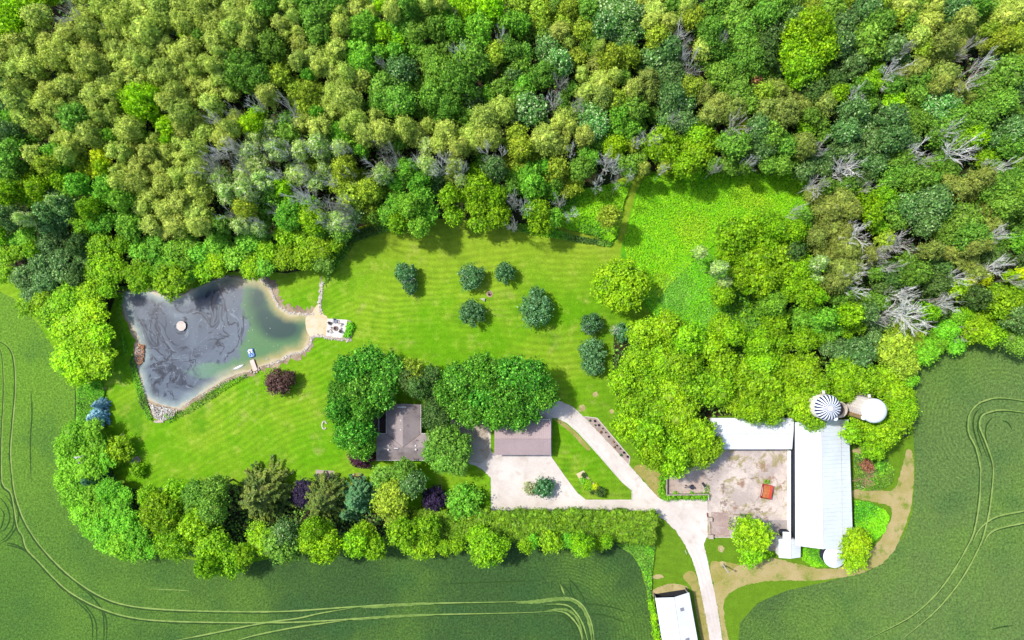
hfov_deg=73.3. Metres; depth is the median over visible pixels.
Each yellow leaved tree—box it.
[0,0,31,33]
[28,0,60,10]
[42,0,64,7]
[46,309,80,348]
[48,341,82,378]
[63,320,112,363]
[63,362,89,387]
[67,297,105,331]
[76,294,110,324]
[78,342,117,379]
[82,321,115,349]
[85,160,110,178]
[88,145,118,165]
[92,159,111,174]
[116,80,167,122]
[139,130,148,144]
[149,115,162,129]
[152,83,166,93]
[155,113,190,139]
[157,133,172,146]
[175,33,202,48]
[200,250,228,278]
[236,109,264,135]
[248,105,271,119]
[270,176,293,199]
[280,188,303,208]
[370,19,391,44]
[371,0,387,18]
[390,31,406,47]
[448,0,459,8]
[456,0,483,21]
[474,0,506,22]
[489,13,503,32]
[602,132,627,159]
[735,116,749,131]
[880,91,906,106]
[965,276,978,286]
[976,270,994,286]
[992,269,1019,283]
[993,266,1023,281]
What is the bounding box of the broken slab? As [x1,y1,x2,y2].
[745,507,751,511]
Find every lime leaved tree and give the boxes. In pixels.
[0,178,25,206]
[0,225,15,237]
[0,233,7,247]
[0,244,16,265]
[0,264,13,286]
[8,243,26,262]
[13,294,36,318]
[16,174,28,188]
[17,187,43,211]
[20,240,39,258]
[23,165,47,179]
[23,174,52,203]
[30,289,53,311]
[33,297,70,330]
[45,170,81,191]
[45,288,70,319]
[52,280,82,312]
[68,213,91,234]
[74,196,107,221]
[74,277,103,305]
[81,264,96,283]
[83,230,116,260]
[85,249,128,287]
[97,281,123,298]
[110,235,129,253]
[120,265,136,282]
[126,270,151,294]
[130,258,151,270]
[135,481,162,506]
[136,489,184,538]
[138,265,153,280]
[150,521,195,563]
[163,475,186,502]
[176,505,212,544]
[189,524,234,560]
[191,259,215,284]
[193,555,220,579]
[214,540,247,581]
[233,539,255,565]
[239,252,260,281]
[244,519,276,558]
[253,238,279,263]
[269,244,298,271]
[271,226,296,248]
[290,224,316,251]
[291,244,317,270]
[293,526,302,545]
[297,204,330,235]
[297,518,342,565]
[298,516,331,541]
[304,233,335,263]
[326,236,344,253]
[340,527,369,559]
[349,520,376,541]
[363,532,386,560]
[384,212,408,236]
[385,515,420,550]
[399,540,417,555]
[407,530,441,561]
[411,513,441,545]
[436,539,451,557]
[437,181,462,211]
[442,204,465,227]
[449,533,466,554]
[456,187,468,203]
[463,524,491,545]
[464,162,480,176]
[464,169,493,203]
[464,197,490,219]
[464,212,491,233]
[465,528,507,568]
[481,181,507,209]
[486,203,511,228]
[498,534,510,551]
[517,537,533,555]
[523,197,550,224]
[527,213,553,238]
[536,529,564,555]
[568,531,595,557]
[592,535,603,552]
[598,532,613,549]
[607,360,641,400]
[608,411,639,442]
[612,391,646,418]
[619,344,655,379]
[624,315,659,350]
[626,414,668,450]
[630,372,662,411]
[633,440,667,472]
[638,123,678,163]
[640,394,670,427]
[646,341,673,378]
[649,306,685,348]
[653,371,690,405]
[656,439,690,481]
[658,394,702,435]
[659,141,678,164]
[661,423,688,455]
[662,346,703,385]
[669,319,708,357]
[671,149,701,180]
[675,133,683,148]
[675,359,712,402]
[675,417,718,451]
[677,136,717,174]
[679,120,717,145]
[682,439,715,470]
[683,167,702,181]
[697,328,728,362]
[697,370,737,407]
[704,309,731,341]
[705,348,739,379]
[705,435,724,460]
[708,281,735,309]
[710,133,720,152]
[712,243,738,265]
[713,214,757,253]
[720,320,748,346]
[720,386,745,419]
[725,354,754,392]
[726,262,750,290]
[729,244,750,262]
[735,241,778,274]
[735,394,769,425]
[737,285,751,295]
[739,210,762,238]
[740,368,783,404]
[741,325,775,357]
[742,264,780,299]
[743,346,783,376]
[750,226,778,251]
[754,206,779,233]
[756,310,790,341]
[759,238,781,250]
[759,396,787,428]
[760,212,788,240]
[770,264,783,288]
[771,241,803,277]
[771,332,793,356]
[772,351,793,385]
[774,275,798,303]
[774,382,798,415]
[775,27,827,75]
[779,4,837,49]
[779,217,809,243]
[781,47,824,90]
[781,77,794,87]
[783,350,824,388]
[784,387,817,425]
[786,250,815,280]
[786,326,818,353]
[791,275,822,310]
[795,119,818,134]
[798,371,832,398]
[800,415,826,432]
[803,29,843,67]
[805,288,829,305]
[812,330,826,347]
[819,68,829,83]
[823,355,863,389]
[826,82,850,104]
[829,380,856,403]
[837,301,866,328]
[837,418,864,445]
[840,325,854,338]
[848,415,877,435]
[849,320,867,334]
[852,203,884,230]
[853,363,883,395]
[854,186,877,208]
[859,189,884,218]
[859,439,886,461]
[861,69,888,92]
[861,417,900,450]
[863,216,889,234]
[866,62,887,76]
[868,362,905,399]
[874,183,898,205]
[882,381,918,406]
[883,400,914,440]
[890,397,922,422]
[908,301,942,321]
[946,278,970,300]
[954,304,978,321]
[960,309,995,344]
[965,119,991,148]
[967,149,995,168]
[972,144,996,154]
[975,307,996,324]
[978,321,1008,349]
[982,281,1023,322]
[991,147,1002,158]
[1004,280,1020,290]
[1019,280,1023,294]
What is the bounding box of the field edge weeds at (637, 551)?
[616,542,659,639]
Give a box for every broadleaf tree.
[101,433,135,466]
[150,261,191,302]
[369,464,392,488]
[369,477,409,518]
[383,510,410,527]
[389,456,417,483]
[396,469,428,499]
[589,255,651,314]
[728,513,778,555]
[736,538,766,569]
[837,544,868,575]
[839,526,872,558]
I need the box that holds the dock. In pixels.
[250,359,257,371]
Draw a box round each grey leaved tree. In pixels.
[9,211,41,226]
[43,194,59,205]
[206,166,233,192]
[215,182,235,207]
[229,215,253,234]
[230,176,263,206]
[232,161,250,181]
[237,139,263,161]
[244,130,269,152]
[245,153,275,176]
[249,220,269,237]
[250,168,275,195]
[261,117,278,139]
[263,137,293,164]
[283,160,311,188]
[290,139,311,161]
[304,132,335,161]
[304,171,328,190]
[315,159,333,178]
[317,153,335,162]
[323,208,356,235]
[328,137,352,157]
[371,161,397,185]
[415,154,440,180]
[416,134,434,157]
[453,172,468,188]
[692,244,709,260]
[705,260,729,277]
[716,274,733,289]
[808,254,830,272]
[808,271,825,285]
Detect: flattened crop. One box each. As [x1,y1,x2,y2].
[354,614,431,619]
[361,603,431,607]
[516,596,572,603]
[543,608,582,636]
[568,599,591,639]
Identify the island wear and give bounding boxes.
[554,419,589,450]
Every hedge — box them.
[342,321,355,338]
[403,505,662,546]
[646,599,660,639]
[657,474,710,501]
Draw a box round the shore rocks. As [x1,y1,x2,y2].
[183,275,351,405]
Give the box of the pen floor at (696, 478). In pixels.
[667,467,705,492]
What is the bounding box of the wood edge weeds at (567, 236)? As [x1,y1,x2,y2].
[323,223,612,285]
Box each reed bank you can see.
[133,342,145,364]
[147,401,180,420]
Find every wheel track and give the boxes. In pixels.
[501,502,715,637]
[503,459,573,497]
[565,415,637,494]
[569,410,643,490]
[650,496,718,637]
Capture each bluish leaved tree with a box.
[0,62,9,89]
[0,87,9,109]
[0,117,40,144]
[0,203,26,231]
[7,263,40,290]
[18,285,37,301]
[26,250,51,274]
[29,267,60,293]
[30,201,62,224]
[35,219,70,238]
[35,232,61,255]
[43,187,61,208]
[45,192,77,216]
[46,246,75,272]
[49,263,69,283]
[51,226,70,242]
[56,212,74,231]
[270,515,299,547]
[273,0,288,16]
[341,205,364,223]
[385,54,418,85]
[426,180,443,197]
[431,167,445,185]
[459,82,484,109]
[479,154,510,184]
[503,65,525,82]
[631,59,645,74]
[640,43,675,74]
[649,95,660,110]
[653,31,684,67]
[654,107,683,130]
[655,56,687,87]
[656,78,686,112]
[664,106,700,136]
[744,112,774,143]
[746,132,777,161]
[763,18,786,43]
[779,4,805,34]
[791,158,817,183]
[807,149,826,168]
[815,158,833,176]
[817,341,834,357]
[822,150,838,163]
[825,116,862,146]
[825,140,843,156]
[829,56,841,65]
[829,337,848,364]
[832,8,860,37]
[832,28,857,60]
[833,139,864,163]
[834,92,871,125]
[838,47,869,81]
[841,334,878,367]
[852,0,884,25]
[855,120,893,159]
[855,153,877,172]
[860,301,880,326]
[862,329,882,347]
[865,168,884,179]
[865,318,884,333]
[870,151,890,172]
[871,97,885,114]
[872,101,911,132]
[874,32,910,62]
[875,122,916,155]
[889,52,912,71]
[896,199,920,219]
[904,131,922,149]
[904,213,942,239]
[912,182,959,222]
[941,0,973,24]
[981,129,1003,149]
[990,122,1003,133]
[995,113,1023,144]
[997,303,1023,333]
[1008,79,1023,102]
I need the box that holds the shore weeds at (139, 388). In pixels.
[118,278,246,422]
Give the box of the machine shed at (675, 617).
[653,587,697,639]
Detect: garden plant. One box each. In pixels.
[579,478,586,484]
[584,478,591,486]
[586,484,593,490]
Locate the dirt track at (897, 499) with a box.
[713,449,913,639]
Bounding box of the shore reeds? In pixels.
[134,344,176,420]
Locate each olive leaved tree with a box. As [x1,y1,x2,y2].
[0,33,10,50]
[0,47,10,64]
[0,58,36,82]
[0,62,10,78]
[0,78,29,96]
[0,88,31,113]
[1,26,34,46]
[6,43,52,72]
[8,105,42,130]
[13,52,55,84]
[16,34,39,50]
[17,75,38,91]
[18,2,56,31]
[19,89,37,100]
[19,142,43,164]
[22,26,41,42]
[23,115,56,140]
[28,89,55,116]
[34,28,55,48]
[35,39,72,72]
[35,77,53,92]
[41,113,61,130]
[43,80,68,99]
[46,96,71,115]
[48,132,60,145]
[51,31,75,46]
[51,72,84,95]
[51,121,65,131]
[51,144,80,166]
[54,15,81,46]
[55,128,92,153]
[56,65,75,76]
[62,43,81,55]
[66,4,100,24]
[66,47,103,80]
[66,93,82,105]
[68,0,89,5]
[71,69,98,85]
[73,15,104,45]
[74,119,105,149]
[75,80,108,105]
[78,37,105,54]
[80,0,91,5]
[82,100,108,118]
[87,109,109,125]
[88,0,104,22]
[92,0,118,10]
[94,72,122,89]
[97,139,108,151]
[98,27,116,44]
[98,52,115,74]
[99,84,123,106]
[100,1,132,34]
[101,108,123,128]
[103,36,126,64]
[103,99,127,115]
[103,139,135,165]
[105,27,126,41]
[105,174,130,191]
[106,50,123,69]
[108,162,128,178]
[109,69,128,87]
[110,113,145,145]
[116,0,141,23]
[118,55,143,74]
[119,24,138,44]
[122,40,142,61]
[122,167,152,193]
[123,155,152,174]
[124,70,151,86]
[126,141,139,156]
[128,0,151,19]
[128,51,155,74]
[129,14,166,47]
[131,193,156,216]
[135,142,159,163]
[138,183,166,204]
[138,211,164,235]
[140,42,165,62]
[144,131,162,147]
[145,0,171,15]
[145,63,165,87]
[146,158,169,175]
[148,8,176,34]
[151,54,178,82]
[151,168,173,196]
[151,197,175,220]
[153,91,178,110]
[154,34,177,58]
[155,142,179,165]
[158,220,178,241]
[159,79,188,100]
[161,212,191,238]
[165,43,184,65]
[165,96,199,129]
[165,166,189,189]
[167,0,192,12]
[167,189,193,215]
[169,7,194,35]
[170,120,195,138]
[170,132,188,150]
[171,149,191,169]
[172,34,205,57]
[172,61,189,83]
[173,183,187,196]
[180,136,216,160]
[182,157,214,181]
[182,178,217,202]
[183,0,212,19]
[183,52,197,68]
[183,73,210,96]
[183,174,204,186]
[183,200,215,230]
[184,59,205,75]
[186,90,199,109]
[186,216,225,237]
[190,113,212,127]
[190,120,214,148]
[192,198,216,208]
[193,16,205,33]
[196,51,210,74]
[197,92,227,119]
[199,76,225,100]
[200,29,228,50]
[201,8,226,37]
[201,55,226,72]
[207,0,225,6]
[207,42,230,66]
[208,69,240,93]
[209,124,238,150]
[211,3,222,14]
[213,116,226,129]
[217,118,244,138]
[218,0,237,18]
[218,17,242,41]
[218,31,241,51]
[219,84,244,102]
[225,108,242,128]
[226,6,248,23]
[234,0,252,12]
[235,28,259,53]
[236,17,261,40]
[244,3,273,35]
[246,15,268,35]
[254,82,286,110]
[269,12,291,37]
[277,0,297,13]
[278,24,291,46]
[280,51,290,68]
[284,7,301,28]
[287,33,311,51]
[288,49,310,71]
[290,23,308,38]
[292,110,310,133]
[302,43,322,66]
[306,113,331,138]
[309,54,329,80]
[316,45,335,62]
[318,92,330,107]
[322,63,339,82]
[322,79,338,101]
[322,99,343,121]
[325,33,348,64]
[327,56,343,67]
[327,75,354,90]
[329,83,364,116]
[330,10,352,40]
[330,31,345,40]
[334,4,350,18]
[335,61,357,84]
[338,117,353,134]
[345,108,369,136]
[346,0,365,16]
[351,68,371,92]
[352,121,380,148]
[358,0,371,4]
[365,4,382,20]
[366,107,388,124]
[369,117,395,149]
[381,0,402,24]
[393,114,418,143]
[408,122,428,147]
[418,0,435,15]
[419,116,435,135]
[429,136,448,156]
[432,0,451,12]
[432,118,461,146]
[442,167,455,183]
[445,155,465,175]
[447,134,471,160]
[457,122,484,154]
[469,103,499,130]
[474,122,504,151]
[489,94,516,126]
[530,121,562,159]
[547,129,570,158]
[548,19,571,45]
[549,112,567,132]
[550,103,578,124]
[561,33,577,50]
[561,118,576,137]
[572,64,589,86]
[572,79,595,103]
[573,123,594,147]
[586,52,613,76]
[586,69,616,94]
[591,83,614,107]
[592,39,606,57]
[606,66,622,86]
[622,75,643,101]
[635,0,656,5]
[636,161,650,177]
[638,67,660,91]
[640,11,661,40]
[640,85,658,104]
[644,0,666,21]
[660,11,679,33]
[676,0,695,29]
[691,37,712,63]
[693,80,716,104]
[695,100,722,126]
[701,92,732,125]
[720,97,747,125]
[752,96,776,120]
[762,76,788,98]
[769,96,802,130]
[783,86,796,97]
[791,130,818,160]
[793,89,804,107]
[799,97,814,114]
[800,224,829,248]
[802,184,821,204]
[807,241,830,255]
[810,194,844,227]
[811,217,844,239]
[813,90,836,118]
[820,270,852,295]
[821,244,841,261]
[825,254,857,280]
[826,220,857,246]
[829,186,855,217]
[832,235,863,260]
[839,198,862,222]
[845,257,866,282]
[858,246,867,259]
[861,244,882,266]
[887,0,919,22]
[895,66,914,85]
[901,54,931,81]
[906,24,933,52]
[911,240,946,260]
[916,6,944,34]
[918,0,946,13]
[922,53,934,67]
[925,72,955,96]
[926,60,962,85]
[929,24,961,56]
[929,48,957,64]
[932,21,970,38]
[934,172,956,185]
[939,245,960,262]
[944,5,980,33]
[945,174,974,202]
[946,165,998,192]
[947,75,969,103]
[949,48,968,65]
[950,256,967,271]
[954,190,981,202]
[956,37,969,49]
[959,237,987,258]
[961,254,980,274]
[961,264,987,280]
[962,91,977,106]
[965,24,977,39]
[967,25,987,49]
[968,37,989,57]
[975,202,994,218]
[979,235,996,254]
[981,216,1005,232]
[987,2,1022,27]
[992,0,1022,5]
[1014,0,1023,24]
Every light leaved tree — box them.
[0,107,14,121]
[5,230,21,247]
[14,225,39,244]
[38,142,75,162]
[52,162,71,174]
[54,177,90,198]
[62,172,93,197]
[84,219,113,233]
[88,189,110,210]
[91,171,113,199]
[95,208,120,232]
[98,126,121,142]
[105,187,140,214]
[114,209,143,241]
[126,237,150,263]
[142,233,166,254]
[144,239,164,264]
[151,262,166,276]
[157,255,167,264]
[159,238,185,262]
[165,258,180,272]
[177,233,200,255]
[178,254,196,272]
[182,268,194,284]
[187,242,209,264]
[203,229,232,255]
[220,243,252,270]
[233,232,261,255]
[253,256,276,279]
[272,196,302,232]
[298,195,322,209]
[300,67,317,82]
[308,105,326,118]
[309,217,331,239]
[328,119,350,141]
[337,131,355,147]
[344,36,375,63]
[345,47,376,78]
[346,13,376,44]
[352,143,372,160]
[360,8,381,39]
[371,43,388,62]
[375,202,399,226]
[384,40,408,59]
[384,188,407,217]
[385,19,404,40]
[385,171,405,192]
[395,157,421,185]
[396,193,425,219]
[404,38,426,59]
[404,168,432,192]
[406,212,430,238]
[409,202,439,229]
[410,186,438,207]
[430,3,453,18]
[443,13,466,43]
[464,10,495,40]
[472,29,491,53]
[480,83,495,103]
[497,7,524,36]
[504,166,520,183]
[505,9,532,39]
[505,173,523,198]
[510,71,538,94]
[515,160,540,182]
[518,173,546,200]
[520,201,542,218]
[534,156,549,174]
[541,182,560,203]
[543,206,564,231]
[576,145,599,166]
[605,118,628,138]
[608,104,630,128]
[617,116,649,140]
[754,290,786,317]
[786,304,812,329]
[802,304,821,314]
[808,310,822,327]
[809,323,828,336]
[815,305,839,327]
[822,329,837,342]
[825,321,846,336]
[1007,231,1023,253]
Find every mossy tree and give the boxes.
[28,152,62,177]
[66,164,89,175]
[72,155,89,174]
[77,148,90,160]
[231,195,260,219]
[266,61,291,89]
[284,74,300,92]
[285,87,301,108]
[290,97,311,117]
[295,78,322,105]
[302,155,320,173]
[304,93,321,109]
[327,167,349,192]
[330,152,359,183]
[333,178,374,213]
[355,167,369,181]
[355,175,385,203]
[359,206,369,223]
[362,202,379,215]
[380,186,396,200]
[402,357,425,375]
[485,37,506,67]
[499,152,513,167]
[502,127,512,147]
[504,121,529,141]
[505,132,534,165]
[506,0,531,13]
[506,157,529,171]
[526,149,544,163]
[529,0,553,23]
[531,14,553,32]
[540,172,554,182]
[546,156,570,180]
[548,10,558,25]
[554,10,574,33]
[556,0,580,20]
[558,182,574,198]
[560,170,571,183]
[567,178,584,194]
[568,44,588,72]
[571,17,593,45]
[595,41,623,71]
[595,204,625,229]
[606,87,627,111]
[618,41,642,71]
[626,136,643,156]
[643,22,670,54]
[655,159,672,176]
[678,4,705,33]
[681,72,704,97]
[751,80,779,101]
[802,0,822,12]
[842,0,856,9]
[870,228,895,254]
[872,324,915,368]
[880,0,891,8]
[885,350,920,379]
[891,318,912,335]
[892,4,914,28]
[905,328,926,353]
[910,34,936,58]
[966,19,1004,47]
[973,25,1019,58]
[1003,39,1023,57]
[1007,21,1023,49]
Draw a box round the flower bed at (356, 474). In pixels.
[352,473,365,481]
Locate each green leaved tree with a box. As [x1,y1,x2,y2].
[0,133,28,172]
[0,158,25,182]
[16,159,32,175]
[20,133,42,146]
[25,132,49,144]
[54,100,92,132]
[69,196,78,216]
[178,477,205,507]
[178,499,198,516]
[190,27,204,46]
[194,495,231,525]
[200,473,233,501]
[211,215,234,234]
[222,45,266,94]
[244,61,276,90]
[252,0,280,21]
[252,40,272,67]
[252,230,271,242]
[255,26,290,63]
[255,199,273,218]
[257,187,279,207]
[257,211,276,230]
[259,527,302,565]
[272,120,303,145]
[275,108,296,128]
[289,0,316,11]
[298,2,330,33]
[303,17,333,48]
[310,249,335,276]
[311,0,326,8]
[325,0,347,15]
[329,227,355,243]
[361,100,371,117]
[364,69,403,99]
[367,210,379,226]
[368,84,387,114]
[375,62,386,74]
[380,81,418,121]
[385,135,408,155]
[396,0,420,21]
[396,13,419,40]
[407,20,427,44]
[408,75,424,98]
[411,100,430,121]
[414,6,432,39]
[416,42,444,67]
[416,79,445,112]
[418,436,444,463]
[419,53,453,87]
[424,13,446,43]
[425,417,460,453]
[428,107,443,124]
[428,449,456,474]
[434,35,456,56]
[435,90,461,120]
[438,61,480,108]
[445,428,473,462]
[449,36,490,77]
[449,451,472,478]
[454,104,474,127]
[473,152,487,167]
[479,68,494,84]
[485,59,498,73]
[488,73,513,99]
[495,59,509,76]
[496,33,516,44]
[499,37,521,62]
[505,175,520,195]
[506,54,533,78]
[506,85,533,103]
[517,41,535,62]
[519,26,532,42]
[527,58,559,91]
[530,22,553,44]
[546,0,562,13]
[550,178,563,191]
[554,88,570,100]
[556,96,570,109]
[561,76,579,97]
[568,155,595,181]
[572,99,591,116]
[572,141,596,155]
[578,0,598,21]
[578,31,604,57]
[592,137,605,152]
[614,68,631,89]
[615,154,639,180]
[625,92,651,120]
[626,146,647,165]
[646,104,659,123]
[662,0,681,15]
[693,11,724,45]
[696,58,713,74]
[697,0,728,18]
[704,59,735,91]
[704,156,721,173]
[707,37,733,60]
[708,0,751,40]
[714,125,752,161]
[715,71,754,99]
[718,152,740,175]
[720,49,752,79]
[723,9,760,42]
[729,28,759,56]
[735,41,766,78]
[735,160,752,176]
[738,0,759,10]
[738,151,751,163]
[741,93,760,119]
[746,64,768,80]
[750,0,783,30]
[750,119,786,150]
[757,159,767,172]
[759,151,780,176]
[762,68,777,81]
[768,0,795,18]
[770,154,794,176]
[771,131,798,158]
[788,154,802,169]
[790,0,808,6]
[791,205,817,227]
[794,105,820,129]
[812,115,831,135]
[815,126,832,146]
[817,176,838,196]
[818,0,848,18]
[822,290,832,304]
[828,283,861,307]
[835,173,858,193]
[845,75,876,99]
[852,21,889,64]
[857,293,878,311]
[861,6,897,38]
[864,263,886,282]
[866,94,878,112]
[867,90,880,100]
[868,45,884,65]
[870,291,891,311]
[873,167,903,189]
[878,71,907,95]
[878,195,901,215]
[883,150,901,163]
[884,147,919,170]
[885,210,911,232]
[886,152,925,190]
[887,24,903,38]
[896,165,932,193]
[897,250,917,267]
[897,259,933,287]
[898,11,920,35]
[901,67,932,90]
[901,98,922,113]
[904,81,930,104]
[907,105,935,135]
[915,0,929,14]
[921,108,961,148]
[921,156,942,172]
[924,220,962,246]
[926,214,949,230]
[927,143,950,159]
[928,168,944,186]
[934,149,956,170]
[939,160,960,177]
[940,102,973,132]
[941,128,970,153]
[942,200,988,237]
[943,217,995,255]
[962,98,1002,132]
[964,199,984,206]
[968,72,1005,103]
[970,0,994,18]
[974,15,988,30]
[974,49,1023,93]
[976,168,1023,201]
[982,0,1000,21]
[983,190,1023,222]
[986,232,1011,255]
[988,86,1020,120]
[988,314,1023,354]
[990,156,1007,173]
[994,129,1023,158]
[997,165,1023,180]
[1000,102,1023,117]
[1001,217,1014,229]
[1004,53,1023,81]
[1005,151,1023,165]
[1005,217,1023,235]
[1008,156,1023,170]
[1008,335,1023,358]
[1009,198,1023,218]
[1013,177,1023,198]
[1017,215,1023,224]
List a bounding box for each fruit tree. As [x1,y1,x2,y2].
[393,262,417,284]
[402,279,417,296]
[457,262,487,291]
[457,298,486,327]
[494,261,516,284]
[516,287,554,330]
[527,284,544,304]
[577,336,607,365]
[578,312,603,335]
[580,351,604,376]
[612,322,629,343]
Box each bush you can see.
[51,436,79,460]
[52,464,76,493]
[55,455,74,472]
[58,483,90,509]
[59,418,87,449]
[68,498,95,524]
[69,437,93,463]
[69,473,91,495]
[70,448,104,481]
[77,510,102,540]
[79,417,105,444]
[79,482,102,512]
[86,432,108,455]
[88,513,119,546]
[89,503,110,523]
[93,477,117,503]
[93,531,108,555]
[95,452,116,476]
[99,493,131,520]
[102,475,124,501]
[103,531,133,557]
[108,504,139,536]
[112,485,133,503]
[116,549,130,561]
[121,519,152,555]
[126,545,145,564]
[128,459,146,478]
[138,537,159,559]
[521,481,536,495]
[526,532,539,549]
[532,475,554,499]
[560,532,571,548]
[594,486,607,497]
[763,548,772,561]
[857,457,874,474]
[874,459,886,471]
[900,374,920,387]
[910,335,940,367]
[925,327,950,353]
[931,318,963,342]
[944,307,968,325]
[946,333,968,357]
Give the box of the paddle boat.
[247,348,254,357]
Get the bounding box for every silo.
[808,390,840,420]
[838,402,847,417]
[839,392,886,422]
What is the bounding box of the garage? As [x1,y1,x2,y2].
[494,419,550,455]
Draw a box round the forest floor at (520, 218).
[0,0,1023,355]
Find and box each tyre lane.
[0,342,515,613]
[0,350,548,624]
[0,491,18,543]
[1,495,14,540]
[1,499,10,531]
[7,545,32,558]
[30,394,32,472]
[70,596,92,639]
[74,390,75,420]
[74,596,96,639]
[78,586,104,638]
[86,592,107,639]
[179,608,349,639]
[183,609,349,639]
[239,620,345,639]
[242,621,345,639]
[447,581,531,583]
[546,604,586,639]
[555,612,581,639]
[556,604,587,639]
[557,614,575,639]
[558,601,590,639]
[558,611,581,637]
[567,576,584,603]
[571,598,593,636]
[585,603,626,611]
[590,613,622,621]
[866,471,980,639]
[867,474,979,639]
[901,467,993,639]
[902,464,992,639]
[966,398,1023,473]
[967,397,1023,470]
[971,512,1023,544]
[972,408,982,457]
[972,511,1023,543]
[976,412,987,457]
[977,411,1023,467]
[979,409,1021,463]
[982,524,1023,544]
[983,522,1023,543]
[985,417,992,443]
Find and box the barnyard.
[678,449,787,550]
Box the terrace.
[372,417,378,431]
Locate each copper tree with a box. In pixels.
[263,367,294,396]
[281,370,296,385]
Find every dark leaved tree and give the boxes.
[60,233,71,246]
[63,241,85,256]
[63,271,85,286]
[67,260,84,276]
[69,231,89,245]
[71,250,93,268]
[394,362,421,390]
[403,374,431,400]
[420,363,441,388]
[421,398,445,420]
[422,413,440,432]
[423,378,438,402]
[428,408,451,426]
[756,17,772,34]
[756,30,777,49]
[758,29,779,53]
[760,49,778,70]
[768,55,784,79]
[783,239,807,260]
[795,83,806,94]
[804,77,827,103]
[823,61,839,77]
[823,69,847,92]
[846,165,875,192]
[869,280,893,295]
[880,260,906,290]
[881,286,900,300]
[917,255,956,284]
[919,270,953,298]
[924,294,949,305]
[938,303,953,321]
[951,281,993,310]
[978,250,993,264]
[983,242,1011,268]
[1007,247,1023,268]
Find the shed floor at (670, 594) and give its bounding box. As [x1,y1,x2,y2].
[655,589,685,619]
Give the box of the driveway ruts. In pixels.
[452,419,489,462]
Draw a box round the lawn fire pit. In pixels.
[487,291,492,296]
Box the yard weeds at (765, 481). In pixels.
[705,479,770,527]
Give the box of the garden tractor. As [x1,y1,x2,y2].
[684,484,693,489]
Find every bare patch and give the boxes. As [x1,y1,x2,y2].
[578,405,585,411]
[652,574,663,578]
[652,584,687,595]
[718,545,723,551]
[852,446,865,453]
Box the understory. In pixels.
[723,249,997,351]
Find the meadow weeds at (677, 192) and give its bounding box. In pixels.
[624,170,810,302]
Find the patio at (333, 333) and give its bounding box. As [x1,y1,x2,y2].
[326,319,346,337]
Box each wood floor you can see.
[107,465,610,557]
[612,329,909,446]
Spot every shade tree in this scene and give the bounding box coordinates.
[323,391,351,425]
[324,379,346,405]
[330,354,366,384]
[330,420,357,451]
[340,374,375,410]
[341,397,374,428]
[343,435,376,461]
[345,415,379,445]
[348,339,385,378]
[351,397,378,421]
[362,374,398,413]
[370,350,403,385]
[372,407,383,418]
[431,379,457,408]
[440,359,479,399]
[440,393,472,423]
[452,398,485,429]
[460,350,502,393]
[462,386,498,421]
[480,407,505,431]
[481,382,529,429]
[488,353,524,393]
[509,392,544,424]
[509,407,534,433]
[511,356,554,400]
[526,377,560,412]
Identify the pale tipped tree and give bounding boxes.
[510,91,550,128]
[534,29,560,62]
[544,43,574,79]
[575,99,609,125]
[578,110,610,144]
[591,8,620,41]
[593,0,631,24]
[603,0,643,31]
[605,24,639,49]
[634,2,646,18]
[634,20,646,42]
[675,92,697,113]
[853,111,878,143]
[897,192,915,203]
[903,208,923,227]
[920,89,963,124]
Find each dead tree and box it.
[51,0,81,23]
[189,155,223,182]
[198,150,222,172]
[200,105,221,123]
[205,138,237,157]
[206,146,235,163]
[216,205,236,224]
[218,139,240,155]
[222,100,244,123]
[224,135,242,157]
[230,156,248,177]
[233,142,247,158]
[241,145,275,165]
[244,94,274,119]
[247,216,272,227]
[264,169,294,186]
[267,137,294,160]
[271,142,294,159]
[273,91,298,125]
[280,189,303,203]
[288,181,323,202]
[291,167,317,188]
[293,159,313,178]
[296,138,316,153]
[297,190,317,212]
[308,196,339,219]
[314,212,329,227]
[320,173,337,187]
[325,193,343,210]
[332,141,362,162]
[335,211,359,232]
[337,193,356,211]
[340,204,358,222]
[362,155,390,180]
[373,141,393,162]
[374,52,385,70]
[384,140,400,159]
[387,156,399,168]
[430,155,451,175]
[436,151,452,164]
[450,40,466,61]
[451,158,468,176]
[476,137,491,161]
[495,27,506,42]
[495,145,507,160]
[506,194,517,211]
[507,192,519,205]
[516,198,529,214]
[543,91,565,114]
[552,192,563,207]
[553,71,569,90]
[564,206,578,221]
[568,97,583,112]
[592,175,601,193]
[597,152,618,183]
[604,147,615,172]
[609,154,626,178]
[611,176,619,193]
[631,134,644,148]
[639,128,661,149]
[668,109,679,125]
[674,15,693,47]
[678,44,690,62]
[682,46,704,76]
[704,156,724,178]
[722,108,753,138]
[737,156,756,171]
[749,74,762,86]
[784,201,811,219]
[797,173,829,198]
[804,133,830,158]
[831,151,866,170]
[831,158,868,186]
[835,81,865,112]
[838,221,872,253]
[843,272,871,297]
[848,220,867,232]
[852,468,876,487]
[855,254,869,275]
[866,257,905,273]
[867,244,892,265]
[872,311,896,327]
[878,53,915,90]
[880,299,910,324]
[882,228,917,255]
[884,285,919,301]
[885,40,916,63]
[887,296,930,333]
[892,304,932,336]
[905,136,931,160]
[915,152,941,165]
[915,292,963,304]
[921,118,966,139]
[934,295,962,313]
[941,128,985,166]
[946,268,977,286]
[951,35,988,62]
[952,65,995,90]
[960,44,998,75]
[967,156,1022,173]
[976,254,1014,278]
[989,224,1022,242]
[990,275,1023,288]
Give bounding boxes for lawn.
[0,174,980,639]
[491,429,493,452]
[552,418,631,499]
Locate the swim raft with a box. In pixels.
[176,321,185,330]
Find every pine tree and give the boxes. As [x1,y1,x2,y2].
[80,467,115,486]
[337,505,365,522]
[341,473,377,514]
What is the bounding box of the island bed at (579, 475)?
[577,471,594,493]
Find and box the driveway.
[451,401,721,639]

